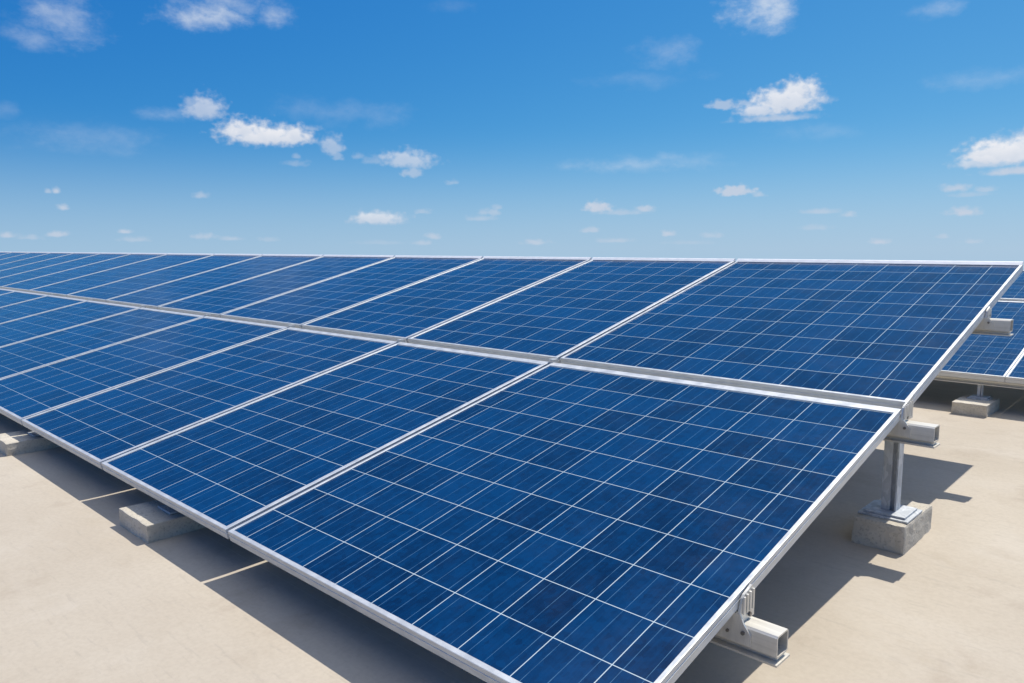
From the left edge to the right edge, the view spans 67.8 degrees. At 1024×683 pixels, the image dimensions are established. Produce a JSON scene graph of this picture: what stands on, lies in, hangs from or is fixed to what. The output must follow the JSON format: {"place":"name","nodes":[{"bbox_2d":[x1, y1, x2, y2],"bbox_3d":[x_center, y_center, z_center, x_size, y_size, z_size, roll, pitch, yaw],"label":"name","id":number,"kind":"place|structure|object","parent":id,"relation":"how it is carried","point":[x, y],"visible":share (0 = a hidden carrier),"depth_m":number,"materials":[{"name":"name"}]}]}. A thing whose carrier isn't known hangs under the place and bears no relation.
{"place":"outdoors","nodes":[
{"label":"outdoors","id":0,"kind":"place"},
{"bbox_2d":[49,294,939,448],"bbox_3d":[-5.564,-0.553,8.245,18.386,0.114,0.094,7,10,43],"label":"mounting rail","id":1,"kind":"object","parent":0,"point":[905,430],"visible":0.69,"depth_m":1.98,"materials":[{"name":"metal"}]},
{"bbox_2d":[0,288,15,294],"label":"solar panel","id":2,"kind":"object","parent":1,"relation":"on","point":[3,291],"visible":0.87,"depth_m":7.70,"materials":[{"name":"blue glass"}]},
{"bbox_2d":[0,291,47,306],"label":"solar panel","id":3,"kind":"object","parent":1,"relation":"on","point":[10,298],"visible":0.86,"depth_m":7.06,"materials":[{"name":"blue glass"}]},
{"bbox_2d":[0,295,87,323],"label":"solar panel","id":4,"kind":"object","parent":1,"relation":"on","point":[8,313],"visible":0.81,"depth_m":6.31,"materials":[{"name":"blue glass"}]},
{"bbox_2d":[0,300,140,346],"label":"solar panel","id":5,"kind":"object","parent":1,"relation":"on","point":[34,326],"visible":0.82,"depth_m":5.50,"materials":[{"name":"blue glass"}]},
{"bbox_2d":[0,307,204,378],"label":"solar panel","id":6,"kind":"object","parent":1,"relation":"on","point":[36,352],"visible":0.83,"depth_m":4.70,"materials":[{"name":"blue glass"}]},
{"bbox_2d":[0,316,287,424],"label":"solar panel","id":7,"kind":"object","parent":1,"relation":"attached to","point":[29,393],"visible":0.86,"depth_m":3.90,"materials":[{"name":"blue glass"}]},
{"bbox_2d":[21,327,396,468],"bbox_3d":[-1.284,0.178,3.320,0.926,0.029,1.302,7,23,43],"label":"solar panel","id":8,"kind":"object","parent":1,"relation":"attached to","point":[97,429],"visible":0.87,"depth_m":3.21,"materials":[{"name":"blue glass"}]},
{"bbox_2d":[101,342,548,538],"bbox_3d":[-0.616,0.255,2.691,0.889,0.029,1.302,7,23,43],"label":"solar panel","id":9,"kind":"object","parent":1,"relation":"on","point":[223,474],"visible":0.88,"depth_m":2.55,"materials":[{"name":"blue glass"}]},
{"bbox_2d":[228,362,900,682],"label":"solar panel","id":10,"kind":"object","parent":1,"relation":"on","point":[553,522],"visible":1,"depth_m":1.75,"materials":[{"name":"blue glass"}]},
{"bbox_2d":[0,380,1023,682],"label":"ground","id":11,"kind":"structure","parent":0,"point":[92,590],"depth_m":1.81,"materials":[{"name":"beige concrete"}]},
{"bbox_2d":[0,429,60,455],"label":"concrete footing","id":12,"kind":"object","parent":11,"relation":"on","point":[17,442],"visible":0.33,"depth_m":3.14,"materials":[{"name":"grey concrete"}]},
{"bbox_2d":[27,431,40,436],"bbox_3d":[-2.001,0.366,3.227,0.090,0.051,0.070,7,10,43],"label":"panel foot","id":13,"kind":"object","parent":12,"relation":"on","point":[32,433],"visible":0.13,"depth_m":3.20},
{"bbox_2d":[119,500,204,542],"bbox_3d":[-0.935,0.519,2.422,0.218,0.060,0.521,7,10,43],"label":"concrete footing","id":14,"kind":"object","parent":11,"relation":"on","point":[149,522],"visible":0.34,"depth_m":2.23,"materials":[{"name":"grey concrete"}]},
{"bbox_2d":[158,504,178,514],"bbox_3d":[-1.017,0.479,2.300,0.090,0.051,0.070,7,10,43],"label":"panel foot","id":15,"kind":"object","parent":14,"relation":"on","point":[167,509],"visible":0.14,"depth_m":2.27},
{"bbox_2d":[851,498,931,554],"bbox_3d":[1.070,0.511,2.141,0.140,0.079,0.257,7,10,43],"label":"concrete footing","id":16,"kind":"object","parent":11,"relation":"on","point":[887,535],"visible":0.8,"depth_m":2.06,"materials":[{"name":"grey concrete"}]},
{"bbox_2d":[858,441,922,523],"bbox_3d":[1.051,0.358,2.103,0.128,0.236,0.134,7,10,43],"label":"support post","id":17,"kind":"object","parent":16,"relation":"on","point":[887,506],"visible":0.97,"depth_m":2.09,"materials":[{"name":"metal"}]},
{"bbox_2d":[951,394,999,417],"bbox_3d":[2.271,0.316,3.732,0.152,0.066,0.267,7,10,43],"label":"concrete footing","id":18,"kind":"object","parent":11,"relation":"on","point":[963,405],"visible":0.91,"depth_m":3.66,"materials":[{"name":"grey concrete"}]},
{"bbox_2d":[967,385,992,400],"bbox_3d":[2.307,0.244,3.753,0.090,0.074,0.094,7,10,43],"label":"support post","id":19,"kind":"object","parent":18,"relation":"on","point":[979,395],"visible":1,"depth_m":3.75,"materials":[{"name":"metal"}]},
{"bbox_2d":[934,375,1023,388],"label":"mounting rail","id":20,"kind":"object","parent":19,"relation":"on","point":[982,382],"visible":0.34,"depth_m":3.73,"materials":[{"name":"metal"}]},
{"bbox_2d":[938,301,1023,381],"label":"solar panel","id":21,"kind":"object","parent":20,"relation":"on","point":[986,357],"visible":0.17,"depth_m":3.98,"materials":[{"name":"blue glass"}]},
{"bbox_2d":[1005,352,1023,383],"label":"solar panel","id":22,"kind":"object","parent":20,"relation":"on","point":[1015,374],"visible":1,"depth_m":3.66,"materials":[{"name":"blue glass"}]},
{"bbox_2d":[971,306,1013,335],"bbox_3d":[-4.995,-0.831,8.821,18.379,0.094,0.061,7,10,43],"label":"mounting rail","id":23,"kind":"object","parent":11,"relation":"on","point":[988,325],"visible":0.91,"depth_m":2.56,"materials":[{"name":"metal"}]},
{"bbox_2d":[0,252,29,259],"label":"solar panel","id":24,"kind":"object","parent":23,"relation":"on","point":[8,255],"visible":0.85,"depth_m":12.15,"materials":[{"name":"blue glass"}]},
{"bbox_2d":[0,252,50,264],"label":"solar panel","id":25,"kind":"object","parent":23,"relation":"on","point":[18,257],"visible":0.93,"depth_m":11.39,"materials":[{"name":"blue glass"}]},
{"bbox_2d":[0,252,73,270],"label":"solar panel","id":26,"kind":"object","parent":23,"relation":"on","point":[51,255],"visible":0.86,"depth_m":10.63,"materials":[{"name":"blue glass"}]},
{"bbox_2d":[0,252,99,277],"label":"solar panel","id":27,"kind":"object","parent":23,"relation":"on","point":[40,264],"visible":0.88,"depth_m":9.85,"materials":[{"name":"blue glass"}]},
{"bbox_2d":[0,253,130,288],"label":"solar panel","id":28,"kind":"object","parent":23,"relation":"on","point":[40,272],"visible":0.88,"depth_m":9.04,"materials":[{"name":"blue glass"}]},
{"bbox_2d":[1,253,166,291],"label":"solar panel","id":29,"kind":"object","parent":23,"relation":"on","point":[46,280],"visible":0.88,"depth_m":8.27,"materials":[{"name":"blue glass"}]},
{"bbox_2d":[29,253,213,296],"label":"solar panel","id":30,"kind":"object","parent":23,"relation":"on","point":[78,284],"visible":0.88,"depth_m":7.53,"materials":[{"name":"blue glass"}]},
{"bbox_2d":[67,254,262,302],"bbox_3d":[-3.106,-0.594,6.864,0.951,0.038,1.419,7,24,43],"label":"solar panel","id":31,"kind":"object","parent":23,"relation":"on","point":[103,293],"visible":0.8,"depth_m":6.80,"materials":[{"name":"blue glass"}]},
{"bbox_2d":[106,254,322,308],"bbox_3d":[-2.391,-0.512,6.190,0.991,0.038,1.419,7,24,43],"label":"solar panel","id":32,"kind":"object","parent":23,"relation":"on","point":[154,297],"visible":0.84,"depth_m":6.12,"materials":[{"name":"blue glass"}]},
{"bbox_2d":[158,255,394,317],"bbox_3d":[-1.681,-0.430,5.522,0.937,0.038,1.419,7,24,43],"label":"solar panel","id":33,"kind":"object","parent":23,"relation":"on","point":[217,302],"visible":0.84,"depth_m":5.45,"materials":[{"name":"blue glass"}]},
{"bbox_2d":[220,255,482,328],"bbox_3d":[-0.996,-0.352,4.876,0.924,0.038,1.419,7,24,43],"label":"solar panel","id":34,"kind":"object","parent":23,"relation":"on","point":[299,308],"visible":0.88,"depth_m":4.79,"materials":[{"name":"blue glass"}]},
{"bbox_2d":[302,256,591,342],"bbox_3d":[-0.330,-0.275,4.248,0.885,0.038,1.419,7,24,43],"label":"solar panel","id":35,"kind":"object","parent":23,"relation":"on","point":[407,312],"visible":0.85,"depth_m":4.15,"materials":[{"name":"blue glass"}]},
{"bbox_2d":[408,257,735,362],"bbox_3d":[0.323,-0.200,3.634,0.887,0.038,1.419,7,24,43],"label":"solar panel","id":36,"kind":"object","parent":23,"relation":"on","point":[560,315],"visible":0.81,"depth_m":3.51,"materials":[{"name":"blue glass"}]},
{"bbox_2d":[560,259,1022,410],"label":"solar panel","id":37,"kind":"object","parent":23,"relation":"on","point":[891,333],"visible":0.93,"depth_m":2.74,"materials":[{"name":"blue glass"}]},
{"bbox_2d":[0,0,1023,269],"label":"sky","id":38,"kind":"structure","parent":0,"point":[723,129],"materials":[{"name":"blue"}]},
{"bbox_2d":[710,584,789,667],"bbox_3d":[-4.763,-0.088,6.294,14.467,0.116,0.061,7,10,43],"label":"mounting rail","id":39,"kind":"object","parent":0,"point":[743,631],"visible":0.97,"depth_m":1.38,"materials":[{"name":"metal"}]},
{"bbox_3d":[3.314,-0.168,4.606,3.503,0.054,0.055,7,10,43],"label":"mounting rail","id":40,"kind":"object","parent":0,"visible":0},
{"bbox_2d":[999,270,1023,301],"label":"solar panel","id":41,"kind":"object","parent":40,"relation":"on","point":[1014,291],"depth_m":4.94,"materials":[{"name":"blue glass"}]}
]}

